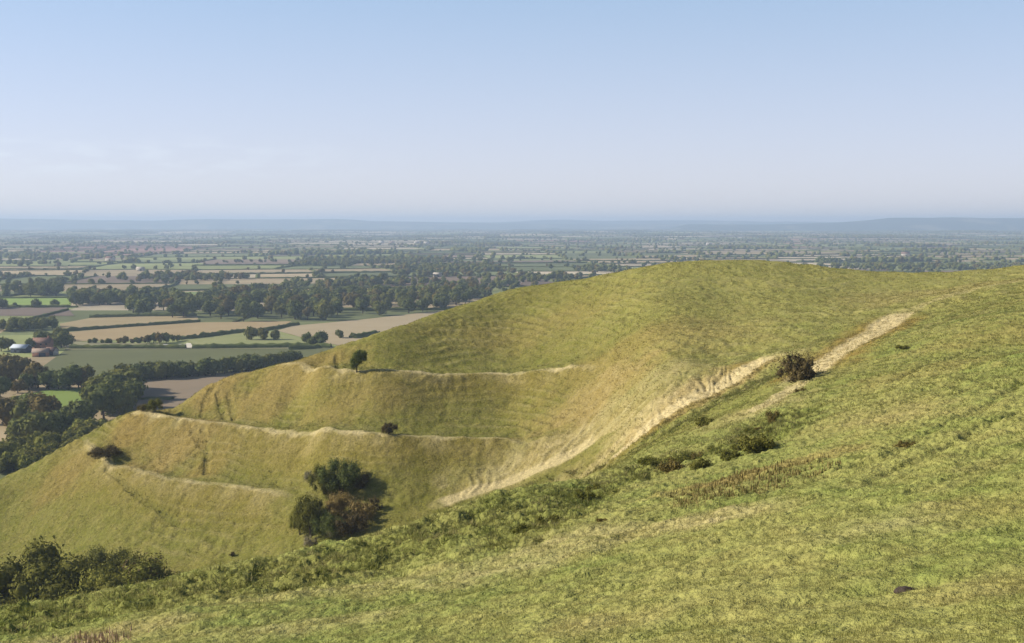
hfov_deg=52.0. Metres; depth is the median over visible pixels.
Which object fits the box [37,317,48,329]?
broadleaf tree
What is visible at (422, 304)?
broadleaf tree
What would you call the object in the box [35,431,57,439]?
hill shrub
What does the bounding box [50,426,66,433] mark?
hill shrub
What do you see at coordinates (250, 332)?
broadleaf tree
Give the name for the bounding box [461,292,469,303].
broadleaf tree
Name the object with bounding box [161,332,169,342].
broadleaf tree
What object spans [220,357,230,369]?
broadleaf tree
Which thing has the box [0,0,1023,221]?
sky
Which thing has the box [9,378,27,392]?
broadleaf tree
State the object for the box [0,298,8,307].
broadleaf tree
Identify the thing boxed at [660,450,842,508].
dry weeds
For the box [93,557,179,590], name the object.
coombe bush
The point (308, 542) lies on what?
thicket bush
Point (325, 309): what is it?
broadleaf tree
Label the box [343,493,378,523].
thicket bush
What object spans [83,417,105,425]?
hill shrub
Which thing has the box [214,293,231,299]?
broadleaf tree
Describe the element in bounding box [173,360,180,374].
broadleaf tree
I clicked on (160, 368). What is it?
broadleaf tree
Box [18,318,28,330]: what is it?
broadleaf tree
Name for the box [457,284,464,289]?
broadleaf tree
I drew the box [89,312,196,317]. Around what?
hedge
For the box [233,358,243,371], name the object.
broadleaf tree
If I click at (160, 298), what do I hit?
broadleaf tree
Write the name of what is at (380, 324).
stubble field
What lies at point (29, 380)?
broadleaf tree
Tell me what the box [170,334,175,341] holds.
broadleaf tree
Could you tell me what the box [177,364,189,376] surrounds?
broadleaf tree
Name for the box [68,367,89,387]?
broadleaf tree
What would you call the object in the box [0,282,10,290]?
broadleaf tree
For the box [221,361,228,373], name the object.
broadleaf tree
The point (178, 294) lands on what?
broadleaf tree
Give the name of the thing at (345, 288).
broadleaf tree
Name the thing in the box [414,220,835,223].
long ridge
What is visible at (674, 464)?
scrub clump
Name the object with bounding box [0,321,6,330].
broadleaf tree
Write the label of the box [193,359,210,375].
broadleaf tree
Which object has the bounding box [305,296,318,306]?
broadleaf tree
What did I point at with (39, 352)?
farm shed
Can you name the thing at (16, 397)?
broadleaf tree
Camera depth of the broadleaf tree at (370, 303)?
993.01 m
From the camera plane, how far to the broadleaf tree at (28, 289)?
1152.40 m
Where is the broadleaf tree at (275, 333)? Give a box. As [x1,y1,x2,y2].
[270,329,279,339]
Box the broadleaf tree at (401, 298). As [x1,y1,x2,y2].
[397,295,407,306]
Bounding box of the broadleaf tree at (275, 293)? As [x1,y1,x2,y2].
[265,289,279,296]
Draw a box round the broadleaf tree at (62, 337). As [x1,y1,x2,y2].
[52,330,75,347]
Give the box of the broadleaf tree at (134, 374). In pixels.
[116,368,147,392]
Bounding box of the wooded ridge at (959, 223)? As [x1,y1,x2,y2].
[539,217,1023,230]
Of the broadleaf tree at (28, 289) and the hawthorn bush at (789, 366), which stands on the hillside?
the hawthorn bush at (789, 366)
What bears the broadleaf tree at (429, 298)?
on the farmland
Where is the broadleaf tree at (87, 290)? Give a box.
[78,288,92,295]
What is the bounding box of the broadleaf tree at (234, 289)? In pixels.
[228,287,239,292]
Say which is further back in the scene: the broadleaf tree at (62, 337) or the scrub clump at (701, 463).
the broadleaf tree at (62, 337)
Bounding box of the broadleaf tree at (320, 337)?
[314,330,327,342]
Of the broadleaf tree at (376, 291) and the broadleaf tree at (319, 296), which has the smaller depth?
the broadleaf tree at (319, 296)
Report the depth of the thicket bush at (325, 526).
161.11 m
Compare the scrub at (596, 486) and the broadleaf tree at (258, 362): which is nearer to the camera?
the scrub at (596, 486)
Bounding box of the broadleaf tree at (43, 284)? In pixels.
[35,283,46,295]
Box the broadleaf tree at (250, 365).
[244,357,255,370]
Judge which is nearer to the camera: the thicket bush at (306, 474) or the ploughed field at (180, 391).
the thicket bush at (306, 474)
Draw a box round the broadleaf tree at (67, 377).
[55,362,82,389]
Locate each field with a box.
[0,307,73,315]
[2,298,70,305]
[10,387,82,406]
[43,348,331,376]
[60,316,197,328]
[62,342,333,349]
[69,321,290,340]
[132,374,234,410]
[278,310,443,344]
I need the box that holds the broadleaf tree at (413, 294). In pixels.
[406,289,417,301]
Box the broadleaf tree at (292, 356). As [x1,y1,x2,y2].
[285,351,295,361]
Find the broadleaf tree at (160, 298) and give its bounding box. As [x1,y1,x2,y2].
[157,293,169,309]
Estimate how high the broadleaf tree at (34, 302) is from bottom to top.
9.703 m
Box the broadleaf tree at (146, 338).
[142,335,151,342]
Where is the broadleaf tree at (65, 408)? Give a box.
[60,400,73,413]
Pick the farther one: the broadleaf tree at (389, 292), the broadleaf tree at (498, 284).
the broadleaf tree at (498, 284)
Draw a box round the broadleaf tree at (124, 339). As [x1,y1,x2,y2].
[121,335,128,342]
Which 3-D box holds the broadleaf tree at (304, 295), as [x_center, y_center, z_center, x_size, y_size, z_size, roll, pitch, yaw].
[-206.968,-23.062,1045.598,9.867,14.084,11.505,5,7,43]
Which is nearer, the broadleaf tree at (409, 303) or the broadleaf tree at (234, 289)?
the broadleaf tree at (409, 303)
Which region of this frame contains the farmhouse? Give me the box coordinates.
[33,336,53,347]
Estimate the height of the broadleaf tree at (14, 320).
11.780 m
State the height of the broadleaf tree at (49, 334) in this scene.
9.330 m
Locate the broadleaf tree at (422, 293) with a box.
[418,287,430,299]
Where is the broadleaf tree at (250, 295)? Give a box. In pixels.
[236,291,253,300]
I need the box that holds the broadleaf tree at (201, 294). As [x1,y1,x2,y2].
[198,291,212,297]
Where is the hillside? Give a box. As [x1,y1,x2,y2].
[0,260,1023,642]
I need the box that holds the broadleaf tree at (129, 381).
[121,378,140,399]
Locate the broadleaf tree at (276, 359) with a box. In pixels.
[271,354,282,364]
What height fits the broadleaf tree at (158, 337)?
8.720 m
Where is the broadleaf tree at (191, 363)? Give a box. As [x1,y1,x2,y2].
[188,360,197,375]
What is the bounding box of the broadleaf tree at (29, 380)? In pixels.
[17,369,35,389]
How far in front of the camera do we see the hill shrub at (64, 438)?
376.86 m
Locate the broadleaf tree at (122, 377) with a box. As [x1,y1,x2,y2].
[104,371,129,383]
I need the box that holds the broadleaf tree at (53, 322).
[47,317,58,328]
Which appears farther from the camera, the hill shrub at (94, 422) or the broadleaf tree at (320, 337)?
the broadleaf tree at (320, 337)
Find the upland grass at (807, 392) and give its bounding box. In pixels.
[602,278,1023,472]
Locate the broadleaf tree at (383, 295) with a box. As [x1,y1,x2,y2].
[380,292,391,301]
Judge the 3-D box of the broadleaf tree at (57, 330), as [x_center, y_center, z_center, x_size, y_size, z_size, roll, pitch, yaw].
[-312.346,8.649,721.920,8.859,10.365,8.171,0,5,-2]
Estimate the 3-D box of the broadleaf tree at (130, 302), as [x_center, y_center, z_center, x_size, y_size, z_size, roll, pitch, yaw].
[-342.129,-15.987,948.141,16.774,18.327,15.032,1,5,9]
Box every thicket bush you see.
[288,509,310,534]
[292,491,329,535]
[302,469,315,480]
[302,534,317,546]
[306,461,335,496]
[307,508,347,537]
[315,454,362,492]
[323,489,352,517]
[323,521,344,538]
[330,510,369,537]
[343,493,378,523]
[350,472,371,490]
[366,494,382,510]
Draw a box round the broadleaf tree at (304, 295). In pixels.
[299,291,308,299]
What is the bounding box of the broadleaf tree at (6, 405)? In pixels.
[0,396,19,425]
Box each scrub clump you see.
[279,586,294,591]
[510,522,542,534]
[535,514,560,524]
[574,490,601,501]
[596,518,607,521]
[655,458,690,473]
[687,457,711,469]
[695,415,713,425]
[719,449,742,461]
[735,433,777,454]
[764,409,781,420]
[893,440,915,446]
[894,345,909,349]
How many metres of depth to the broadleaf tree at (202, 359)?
557.69 m
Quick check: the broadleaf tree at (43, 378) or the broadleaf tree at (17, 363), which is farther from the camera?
the broadleaf tree at (17, 363)
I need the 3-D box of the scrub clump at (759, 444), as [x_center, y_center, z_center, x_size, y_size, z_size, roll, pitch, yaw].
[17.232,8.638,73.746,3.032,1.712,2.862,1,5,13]
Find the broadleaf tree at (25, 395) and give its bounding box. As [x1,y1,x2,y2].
[19,391,35,399]
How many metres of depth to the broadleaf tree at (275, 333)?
724.27 m
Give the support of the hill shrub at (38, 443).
on the farmland
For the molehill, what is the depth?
25.72 m
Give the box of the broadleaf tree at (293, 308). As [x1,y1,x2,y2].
[284,299,302,319]
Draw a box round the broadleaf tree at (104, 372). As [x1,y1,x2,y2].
[96,369,112,376]
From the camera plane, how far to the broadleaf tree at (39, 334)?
683.25 m
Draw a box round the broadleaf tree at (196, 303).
[185,295,203,311]
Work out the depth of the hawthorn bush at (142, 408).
212.51 m
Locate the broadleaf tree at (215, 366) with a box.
[206,359,223,374]
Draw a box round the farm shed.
[31,348,49,356]
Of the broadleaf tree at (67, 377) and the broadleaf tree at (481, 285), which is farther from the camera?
the broadleaf tree at (481, 285)
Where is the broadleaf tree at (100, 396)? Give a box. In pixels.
[88,383,117,417]
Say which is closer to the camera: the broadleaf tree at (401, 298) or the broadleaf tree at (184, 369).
the broadleaf tree at (184, 369)
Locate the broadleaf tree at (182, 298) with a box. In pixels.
[175,296,185,301]
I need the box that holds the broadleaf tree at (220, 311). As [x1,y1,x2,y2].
[214,306,224,318]
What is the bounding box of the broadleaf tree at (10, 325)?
[4,321,14,330]
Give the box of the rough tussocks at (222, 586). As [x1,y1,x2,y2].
[0,356,856,641]
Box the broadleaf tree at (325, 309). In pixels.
[316,299,335,319]
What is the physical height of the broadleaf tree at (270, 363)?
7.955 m
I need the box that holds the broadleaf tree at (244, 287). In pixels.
[239,284,250,292]
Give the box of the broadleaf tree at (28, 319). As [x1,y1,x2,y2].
[24,317,36,321]
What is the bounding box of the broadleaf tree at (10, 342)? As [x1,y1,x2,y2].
[5,338,15,349]
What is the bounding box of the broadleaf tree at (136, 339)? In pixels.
[133,337,141,342]
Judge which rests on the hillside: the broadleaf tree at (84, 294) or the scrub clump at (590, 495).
the scrub clump at (590, 495)
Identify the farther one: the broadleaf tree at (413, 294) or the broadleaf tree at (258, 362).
the broadleaf tree at (413, 294)
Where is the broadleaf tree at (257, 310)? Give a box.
[250,301,264,318]
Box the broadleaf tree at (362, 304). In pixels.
[355,299,369,312]
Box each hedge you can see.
[0,304,69,307]
[62,319,200,331]
[69,343,186,348]
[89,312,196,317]
[141,397,173,399]
[181,328,245,339]
[192,342,331,348]
[264,322,299,329]
[288,343,320,349]
[349,330,379,337]
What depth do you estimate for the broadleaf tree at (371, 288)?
1087.96 m
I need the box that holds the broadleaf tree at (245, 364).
[240,359,247,371]
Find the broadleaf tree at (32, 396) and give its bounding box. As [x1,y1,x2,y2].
[21,391,59,407]
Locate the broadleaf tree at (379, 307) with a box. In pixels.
[372,300,386,315]
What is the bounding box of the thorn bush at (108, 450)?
[87,442,122,457]
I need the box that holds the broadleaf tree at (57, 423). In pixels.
[40,410,63,431]
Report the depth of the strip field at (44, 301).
1094.24 m
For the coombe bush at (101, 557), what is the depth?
167.20 m
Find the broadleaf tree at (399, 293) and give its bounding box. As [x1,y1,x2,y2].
[394,289,407,302]
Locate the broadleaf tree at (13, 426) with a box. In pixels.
[4,415,27,436]
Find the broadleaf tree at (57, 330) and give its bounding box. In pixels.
[52,327,61,333]
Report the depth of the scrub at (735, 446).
76.41 m
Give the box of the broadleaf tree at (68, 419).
[51,409,76,427]
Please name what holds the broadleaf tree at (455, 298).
on the farmland
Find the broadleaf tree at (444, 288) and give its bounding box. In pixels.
[437,286,449,293]
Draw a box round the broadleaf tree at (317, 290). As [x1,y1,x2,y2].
[313,288,327,294]
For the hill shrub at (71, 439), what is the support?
on the farmland
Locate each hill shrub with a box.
[0,440,20,450]
[0,443,10,455]
[0,456,8,473]
[1,451,21,470]
[2,435,27,446]
[10,445,22,451]
[12,447,28,454]
[17,453,38,468]
[20,434,34,442]
[24,449,44,460]
[26,436,47,451]
[31,433,53,442]
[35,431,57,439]
[38,445,55,455]
[41,441,59,449]
[43,440,60,447]
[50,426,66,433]
[52,432,59,440]
[59,434,69,443]
[62,430,72,436]
[62,436,76,443]
[67,420,81,430]
[69,432,83,438]
[71,421,86,431]
[72,418,86,423]
[72,426,91,435]
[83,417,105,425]
[88,423,100,429]
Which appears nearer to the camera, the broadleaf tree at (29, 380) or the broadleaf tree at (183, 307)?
the broadleaf tree at (29, 380)
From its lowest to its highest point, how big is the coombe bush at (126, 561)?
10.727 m
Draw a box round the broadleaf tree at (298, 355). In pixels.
[288,350,303,360]
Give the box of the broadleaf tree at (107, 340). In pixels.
[104,338,112,342]
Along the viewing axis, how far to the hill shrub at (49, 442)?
361.30 m
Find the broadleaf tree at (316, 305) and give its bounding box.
[313,300,329,312]
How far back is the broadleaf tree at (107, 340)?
702.90 m
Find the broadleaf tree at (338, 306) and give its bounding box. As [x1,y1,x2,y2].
[332,300,343,314]
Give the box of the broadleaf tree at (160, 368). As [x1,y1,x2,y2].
[153,360,167,379]
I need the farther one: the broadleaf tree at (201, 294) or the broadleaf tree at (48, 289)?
the broadleaf tree at (48, 289)
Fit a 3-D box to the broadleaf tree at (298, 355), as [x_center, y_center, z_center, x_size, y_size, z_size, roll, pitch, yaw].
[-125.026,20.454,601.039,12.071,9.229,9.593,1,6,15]
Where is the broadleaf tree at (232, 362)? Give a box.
[228,356,238,372]
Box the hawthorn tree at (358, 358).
[349,349,367,372]
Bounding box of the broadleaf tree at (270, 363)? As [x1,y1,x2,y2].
[265,356,274,366]
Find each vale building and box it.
[105,256,114,260]
[136,267,144,270]
[433,272,442,276]
[901,252,909,255]
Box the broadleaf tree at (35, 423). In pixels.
[18,413,56,435]
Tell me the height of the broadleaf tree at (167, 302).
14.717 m
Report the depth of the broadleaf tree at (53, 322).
797.76 m
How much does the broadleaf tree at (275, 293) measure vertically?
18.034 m
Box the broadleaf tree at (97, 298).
[90,292,104,304]
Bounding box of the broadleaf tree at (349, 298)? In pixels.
[343,291,364,306]
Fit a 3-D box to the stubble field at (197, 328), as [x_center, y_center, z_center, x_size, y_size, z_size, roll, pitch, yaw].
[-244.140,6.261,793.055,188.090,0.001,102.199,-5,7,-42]
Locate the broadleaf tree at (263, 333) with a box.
[257,327,268,339]
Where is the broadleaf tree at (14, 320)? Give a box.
[7,316,17,329]
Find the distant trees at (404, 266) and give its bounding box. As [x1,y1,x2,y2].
[0,228,1023,304]
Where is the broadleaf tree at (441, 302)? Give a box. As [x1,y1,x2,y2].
[434,296,448,307]
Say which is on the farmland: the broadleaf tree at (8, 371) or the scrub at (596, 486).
the broadleaf tree at (8, 371)
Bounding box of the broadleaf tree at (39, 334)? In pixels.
[34,330,47,337]
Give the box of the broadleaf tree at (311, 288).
[307,285,318,292]
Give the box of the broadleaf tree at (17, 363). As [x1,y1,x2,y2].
[0,353,34,378]
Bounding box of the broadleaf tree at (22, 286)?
[19,283,29,293]
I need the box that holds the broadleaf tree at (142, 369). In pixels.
[131,364,145,374]
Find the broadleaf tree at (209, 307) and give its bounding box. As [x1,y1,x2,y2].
[201,299,217,315]
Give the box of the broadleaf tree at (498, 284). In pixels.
[495,281,501,288]
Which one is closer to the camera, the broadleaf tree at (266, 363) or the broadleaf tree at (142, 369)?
the broadleaf tree at (142, 369)
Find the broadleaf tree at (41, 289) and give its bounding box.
[37,285,45,295]
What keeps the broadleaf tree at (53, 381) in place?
on the farmland
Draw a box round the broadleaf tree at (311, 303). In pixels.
[309,299,317,315]
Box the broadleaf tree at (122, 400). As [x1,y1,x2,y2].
[107,388,136,415]
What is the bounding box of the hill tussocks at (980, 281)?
[0,259,1023,571]
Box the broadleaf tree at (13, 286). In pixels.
[8,281,18,293]
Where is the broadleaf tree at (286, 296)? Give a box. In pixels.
[278,291,293,303]
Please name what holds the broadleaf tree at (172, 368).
on the farmland
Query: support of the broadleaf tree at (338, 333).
on the farmland
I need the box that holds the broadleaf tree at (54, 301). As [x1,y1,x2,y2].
[51,299,59,304]
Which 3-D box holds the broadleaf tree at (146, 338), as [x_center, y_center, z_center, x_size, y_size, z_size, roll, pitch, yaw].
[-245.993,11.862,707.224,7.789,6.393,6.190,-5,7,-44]
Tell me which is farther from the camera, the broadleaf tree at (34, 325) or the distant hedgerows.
the distant hedgerows
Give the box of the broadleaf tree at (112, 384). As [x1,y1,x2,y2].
[78,377,123,411]
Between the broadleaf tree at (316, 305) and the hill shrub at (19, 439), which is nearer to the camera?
the hill shrub at (19, 439)
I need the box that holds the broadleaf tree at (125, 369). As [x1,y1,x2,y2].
[113,366,131,374]
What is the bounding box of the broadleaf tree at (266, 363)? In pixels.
[262,356,271,367]
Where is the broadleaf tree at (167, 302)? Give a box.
[161,297,174,306]
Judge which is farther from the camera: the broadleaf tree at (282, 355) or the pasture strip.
the pasture strip
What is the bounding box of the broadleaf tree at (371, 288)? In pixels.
[367,284,383,292]
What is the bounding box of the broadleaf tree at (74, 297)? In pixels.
[67,291,83,304]
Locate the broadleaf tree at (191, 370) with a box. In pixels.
[179,363,193,377]
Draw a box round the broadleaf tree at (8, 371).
[0,363,15,382]
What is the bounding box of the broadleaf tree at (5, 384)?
[0,375,12,395]
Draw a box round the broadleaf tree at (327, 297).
[322,293,331,301]
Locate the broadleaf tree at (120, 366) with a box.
[108,363,131,372]
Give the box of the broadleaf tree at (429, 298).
[423,295,433,305]
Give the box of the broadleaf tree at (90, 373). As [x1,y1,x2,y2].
[82,364,95,379]
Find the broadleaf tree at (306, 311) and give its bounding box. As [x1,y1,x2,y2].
[302,306,311,319]
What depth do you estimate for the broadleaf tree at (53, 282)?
1182.89 m
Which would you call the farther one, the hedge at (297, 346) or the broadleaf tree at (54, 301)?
the broadleaf tree at (54, 301)
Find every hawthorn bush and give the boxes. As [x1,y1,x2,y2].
[136,403,146,410]
[144,397,163,410]
[381,421,397,433]
[770,346,822,383]
[794,353,816,379]
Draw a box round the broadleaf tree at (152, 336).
[150,332,156,342]
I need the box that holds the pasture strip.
[182,332,305,343]
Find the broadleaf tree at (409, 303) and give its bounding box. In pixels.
[400,297,417,312]
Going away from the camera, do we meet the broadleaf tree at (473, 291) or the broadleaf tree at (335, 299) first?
the broadleaf tree at (335, 299)
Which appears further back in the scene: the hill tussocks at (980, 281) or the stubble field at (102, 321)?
the stubble field at (102, 321)
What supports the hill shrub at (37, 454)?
on the farmland
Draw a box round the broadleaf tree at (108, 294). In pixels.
[103,289,117,304]
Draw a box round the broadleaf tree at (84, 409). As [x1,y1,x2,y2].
[68,398,98,420]
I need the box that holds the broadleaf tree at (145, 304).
[132,296,155,312]
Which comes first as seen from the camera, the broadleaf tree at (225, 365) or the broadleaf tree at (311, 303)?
the broadleaf tree at (225, 365)
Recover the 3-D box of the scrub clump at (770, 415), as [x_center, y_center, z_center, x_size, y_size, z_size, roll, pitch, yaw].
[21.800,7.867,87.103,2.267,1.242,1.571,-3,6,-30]
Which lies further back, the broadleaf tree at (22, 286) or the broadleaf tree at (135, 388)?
the broadleaf tree at (22, 286)
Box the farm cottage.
[46,347,58,354]
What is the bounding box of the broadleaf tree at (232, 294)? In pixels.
[224,291,238,300]
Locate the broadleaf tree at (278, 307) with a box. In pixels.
[272,300,287,317]
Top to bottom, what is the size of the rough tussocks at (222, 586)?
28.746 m
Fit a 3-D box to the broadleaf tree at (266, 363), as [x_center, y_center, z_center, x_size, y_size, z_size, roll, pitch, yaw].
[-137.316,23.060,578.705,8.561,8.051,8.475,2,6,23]
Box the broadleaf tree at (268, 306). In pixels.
[263,295,277,313]
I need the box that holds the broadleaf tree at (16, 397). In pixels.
[11,394,19,399]
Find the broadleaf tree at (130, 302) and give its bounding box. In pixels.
[124,293,140,312]
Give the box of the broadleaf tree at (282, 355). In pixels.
[277,351,288,362]
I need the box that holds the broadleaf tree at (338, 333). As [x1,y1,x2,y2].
[335,329,343,337]
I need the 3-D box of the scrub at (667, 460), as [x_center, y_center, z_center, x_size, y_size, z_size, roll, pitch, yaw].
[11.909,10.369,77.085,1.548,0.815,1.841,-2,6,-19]
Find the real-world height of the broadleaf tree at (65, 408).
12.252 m
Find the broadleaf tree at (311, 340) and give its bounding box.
[306,336,316,343]
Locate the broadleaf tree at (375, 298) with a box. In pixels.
[371,296,380,306]
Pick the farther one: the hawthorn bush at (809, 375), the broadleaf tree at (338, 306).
the broadleaf tree at (338, 306)
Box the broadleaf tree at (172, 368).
[165,361,179,378]
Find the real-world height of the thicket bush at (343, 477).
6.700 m
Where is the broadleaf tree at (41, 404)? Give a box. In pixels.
[27,394,61,412]
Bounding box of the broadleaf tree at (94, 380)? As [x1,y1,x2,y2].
[79,376,104,400]
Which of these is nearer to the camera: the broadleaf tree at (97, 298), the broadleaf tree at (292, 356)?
the broadleaf tree at (292, 356)
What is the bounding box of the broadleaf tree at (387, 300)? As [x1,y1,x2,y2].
[381,297,391,309]
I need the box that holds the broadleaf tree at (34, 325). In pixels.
[28,320,40,330]
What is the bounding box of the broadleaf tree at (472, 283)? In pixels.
[468,280,478,286]
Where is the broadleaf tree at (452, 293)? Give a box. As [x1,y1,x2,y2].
[447,288,461,304]
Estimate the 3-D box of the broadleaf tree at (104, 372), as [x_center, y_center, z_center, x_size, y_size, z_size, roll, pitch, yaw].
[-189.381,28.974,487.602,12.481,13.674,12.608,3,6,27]
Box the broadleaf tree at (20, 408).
[10,397,32,418]
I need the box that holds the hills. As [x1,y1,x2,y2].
[0,218,728,229]
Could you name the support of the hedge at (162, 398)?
on the farmland
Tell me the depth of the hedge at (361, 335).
740.03 m
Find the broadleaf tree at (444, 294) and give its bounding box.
[432,291,450,306]
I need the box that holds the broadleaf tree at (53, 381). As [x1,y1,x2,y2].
[49,371,58,388]
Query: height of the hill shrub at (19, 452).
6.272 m
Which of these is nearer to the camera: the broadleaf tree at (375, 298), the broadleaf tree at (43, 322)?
the broadleaf tree at (43, 322)
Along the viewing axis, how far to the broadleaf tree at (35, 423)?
386.72 m
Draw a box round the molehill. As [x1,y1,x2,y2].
[893,586,913,593]
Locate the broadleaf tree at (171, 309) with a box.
[166,303,176,316]
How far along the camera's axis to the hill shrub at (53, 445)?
357.75 m
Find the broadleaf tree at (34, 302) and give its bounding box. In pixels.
[30,298,41,307]
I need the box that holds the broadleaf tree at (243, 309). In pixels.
[235,301,252,320]
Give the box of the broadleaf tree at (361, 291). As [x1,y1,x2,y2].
[355,288,366,295]
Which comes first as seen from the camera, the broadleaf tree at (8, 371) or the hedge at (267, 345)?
the broadleaf tree at (8, 371)
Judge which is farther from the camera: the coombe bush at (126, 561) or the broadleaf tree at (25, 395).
the broadleaf tree at (25, 395)
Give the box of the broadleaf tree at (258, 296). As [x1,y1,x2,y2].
[249,289,263,302]
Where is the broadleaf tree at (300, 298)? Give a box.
[292,294,304,305]
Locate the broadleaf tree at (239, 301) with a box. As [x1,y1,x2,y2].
[234,296,250,315]
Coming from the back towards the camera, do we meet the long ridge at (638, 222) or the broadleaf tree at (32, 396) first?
the long ridge at (638, 222)
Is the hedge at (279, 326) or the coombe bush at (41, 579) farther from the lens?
the hedge at (279, 326)
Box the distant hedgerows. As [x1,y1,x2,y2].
[0,229,1023,321]
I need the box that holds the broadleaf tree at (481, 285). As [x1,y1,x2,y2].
[479,283,486,287]
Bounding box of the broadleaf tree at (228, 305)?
[220,298,235,315]
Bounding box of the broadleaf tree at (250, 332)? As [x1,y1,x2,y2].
[243,326,258,339]
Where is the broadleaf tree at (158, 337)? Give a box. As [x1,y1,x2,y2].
[155,332,163,343]
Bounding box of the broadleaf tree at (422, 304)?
[416,297,429,311]
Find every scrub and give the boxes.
[585,483,600,490]
[637,455,663,464]
[662,456,682,463]
[666,456,693,460]
[690,451,704,459]
[729,444,743,450]
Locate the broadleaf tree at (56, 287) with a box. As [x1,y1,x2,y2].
[50,282,62,295]
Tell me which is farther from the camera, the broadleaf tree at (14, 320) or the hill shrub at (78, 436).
the broadleaf tree at (14, 320)
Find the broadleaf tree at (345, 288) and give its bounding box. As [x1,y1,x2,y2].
[341,284,350,293]
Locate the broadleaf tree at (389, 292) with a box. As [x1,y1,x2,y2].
[386,290,393,300]
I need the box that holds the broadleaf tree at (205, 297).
[200,295,212,302]
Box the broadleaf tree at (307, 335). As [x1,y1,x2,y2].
[301,331,311,342]
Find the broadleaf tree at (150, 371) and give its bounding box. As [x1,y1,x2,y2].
[143,364,155,378]
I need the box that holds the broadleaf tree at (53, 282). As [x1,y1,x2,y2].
[51,281,64,294]
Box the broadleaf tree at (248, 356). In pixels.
[238,353,251,369]
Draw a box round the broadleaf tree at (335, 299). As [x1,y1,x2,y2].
[329,297,341,312]
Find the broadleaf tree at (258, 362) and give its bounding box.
[250,354,263,369]
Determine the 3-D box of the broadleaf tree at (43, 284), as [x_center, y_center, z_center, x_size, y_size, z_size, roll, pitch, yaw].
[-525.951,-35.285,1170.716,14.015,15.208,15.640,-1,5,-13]
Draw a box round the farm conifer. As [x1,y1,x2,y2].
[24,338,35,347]
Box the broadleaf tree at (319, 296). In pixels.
[312,293,322,300]
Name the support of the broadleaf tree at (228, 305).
on the farmland
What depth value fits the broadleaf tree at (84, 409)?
407.40 m
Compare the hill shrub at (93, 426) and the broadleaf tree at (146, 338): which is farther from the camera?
the broadleaf tree at (146, 338)
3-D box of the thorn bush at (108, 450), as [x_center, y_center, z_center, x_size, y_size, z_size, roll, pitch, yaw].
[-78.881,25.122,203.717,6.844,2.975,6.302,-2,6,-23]
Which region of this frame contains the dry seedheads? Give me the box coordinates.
[52,624,148,642]
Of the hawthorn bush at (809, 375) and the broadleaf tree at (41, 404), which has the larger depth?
the broadleaf tree at (41, 404)
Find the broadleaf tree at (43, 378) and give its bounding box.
[34,369,57,389]
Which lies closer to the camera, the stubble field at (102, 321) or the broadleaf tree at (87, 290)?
the stubble field at (102, 321)
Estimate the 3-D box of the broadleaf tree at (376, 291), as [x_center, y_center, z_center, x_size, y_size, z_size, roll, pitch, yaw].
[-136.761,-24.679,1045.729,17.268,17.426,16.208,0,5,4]
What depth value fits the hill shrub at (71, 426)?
389.89 m
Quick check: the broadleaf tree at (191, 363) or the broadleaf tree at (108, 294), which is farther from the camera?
the broadleaf tree at (108, 294)
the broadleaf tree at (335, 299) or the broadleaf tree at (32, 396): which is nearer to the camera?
the broadleaf tree at (32, 396)
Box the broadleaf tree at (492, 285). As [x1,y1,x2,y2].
[489,282,495,288]
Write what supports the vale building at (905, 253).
on the farmland
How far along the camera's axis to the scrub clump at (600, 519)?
52.51 m
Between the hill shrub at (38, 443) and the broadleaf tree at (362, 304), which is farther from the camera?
the broadleaf tree at (362, 304)
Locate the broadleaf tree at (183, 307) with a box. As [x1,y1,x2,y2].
[174,299,192,316]
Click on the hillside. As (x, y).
(186, 452)
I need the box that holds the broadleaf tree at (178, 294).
[169,290,185,300]
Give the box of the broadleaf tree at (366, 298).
[364,293,371,306]
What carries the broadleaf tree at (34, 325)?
on the farmland
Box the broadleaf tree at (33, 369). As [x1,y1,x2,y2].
[19,361,48,387]
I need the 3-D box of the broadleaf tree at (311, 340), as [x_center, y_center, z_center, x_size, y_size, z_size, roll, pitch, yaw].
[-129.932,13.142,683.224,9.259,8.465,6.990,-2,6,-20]
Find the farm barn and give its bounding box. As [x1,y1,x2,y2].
[10,344,32,352]
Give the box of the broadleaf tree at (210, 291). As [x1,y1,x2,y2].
[205,287,219,294]
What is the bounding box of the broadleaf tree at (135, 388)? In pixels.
[116,380,143,405]
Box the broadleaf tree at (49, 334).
[43,331,52,336]
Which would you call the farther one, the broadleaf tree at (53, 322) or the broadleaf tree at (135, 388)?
the broadleaf tree at (53, 322)
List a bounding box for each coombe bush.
[0,535,93,603]
[0,564,57,604]
[18,554,89,582]
[56,552,121,591]
[58,553,169,600]
[84,545,144,573]
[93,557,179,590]
[101,548,164,570]
[122,551,175,582]
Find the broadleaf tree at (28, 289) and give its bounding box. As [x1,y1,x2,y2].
[23,284,37,296]
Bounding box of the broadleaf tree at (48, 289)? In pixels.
[41,282,51,294]
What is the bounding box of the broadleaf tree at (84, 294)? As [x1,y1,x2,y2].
[79,290,89,302]
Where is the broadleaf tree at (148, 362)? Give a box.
[139,361,154,377]
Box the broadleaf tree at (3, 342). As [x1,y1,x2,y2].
[0,336,6,350]
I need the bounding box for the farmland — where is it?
[0,229,1023,478]
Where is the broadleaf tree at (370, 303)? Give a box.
[369,293,380,305]
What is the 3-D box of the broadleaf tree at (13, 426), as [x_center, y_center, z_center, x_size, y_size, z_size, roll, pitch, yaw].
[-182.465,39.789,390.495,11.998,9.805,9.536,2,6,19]
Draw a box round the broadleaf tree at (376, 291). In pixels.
[367,288,381,295]
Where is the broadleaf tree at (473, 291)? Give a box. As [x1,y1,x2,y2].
[468,287,477,299]
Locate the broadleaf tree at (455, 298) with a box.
[452,294,459,305]
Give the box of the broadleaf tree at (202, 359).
[197,357,209,374]

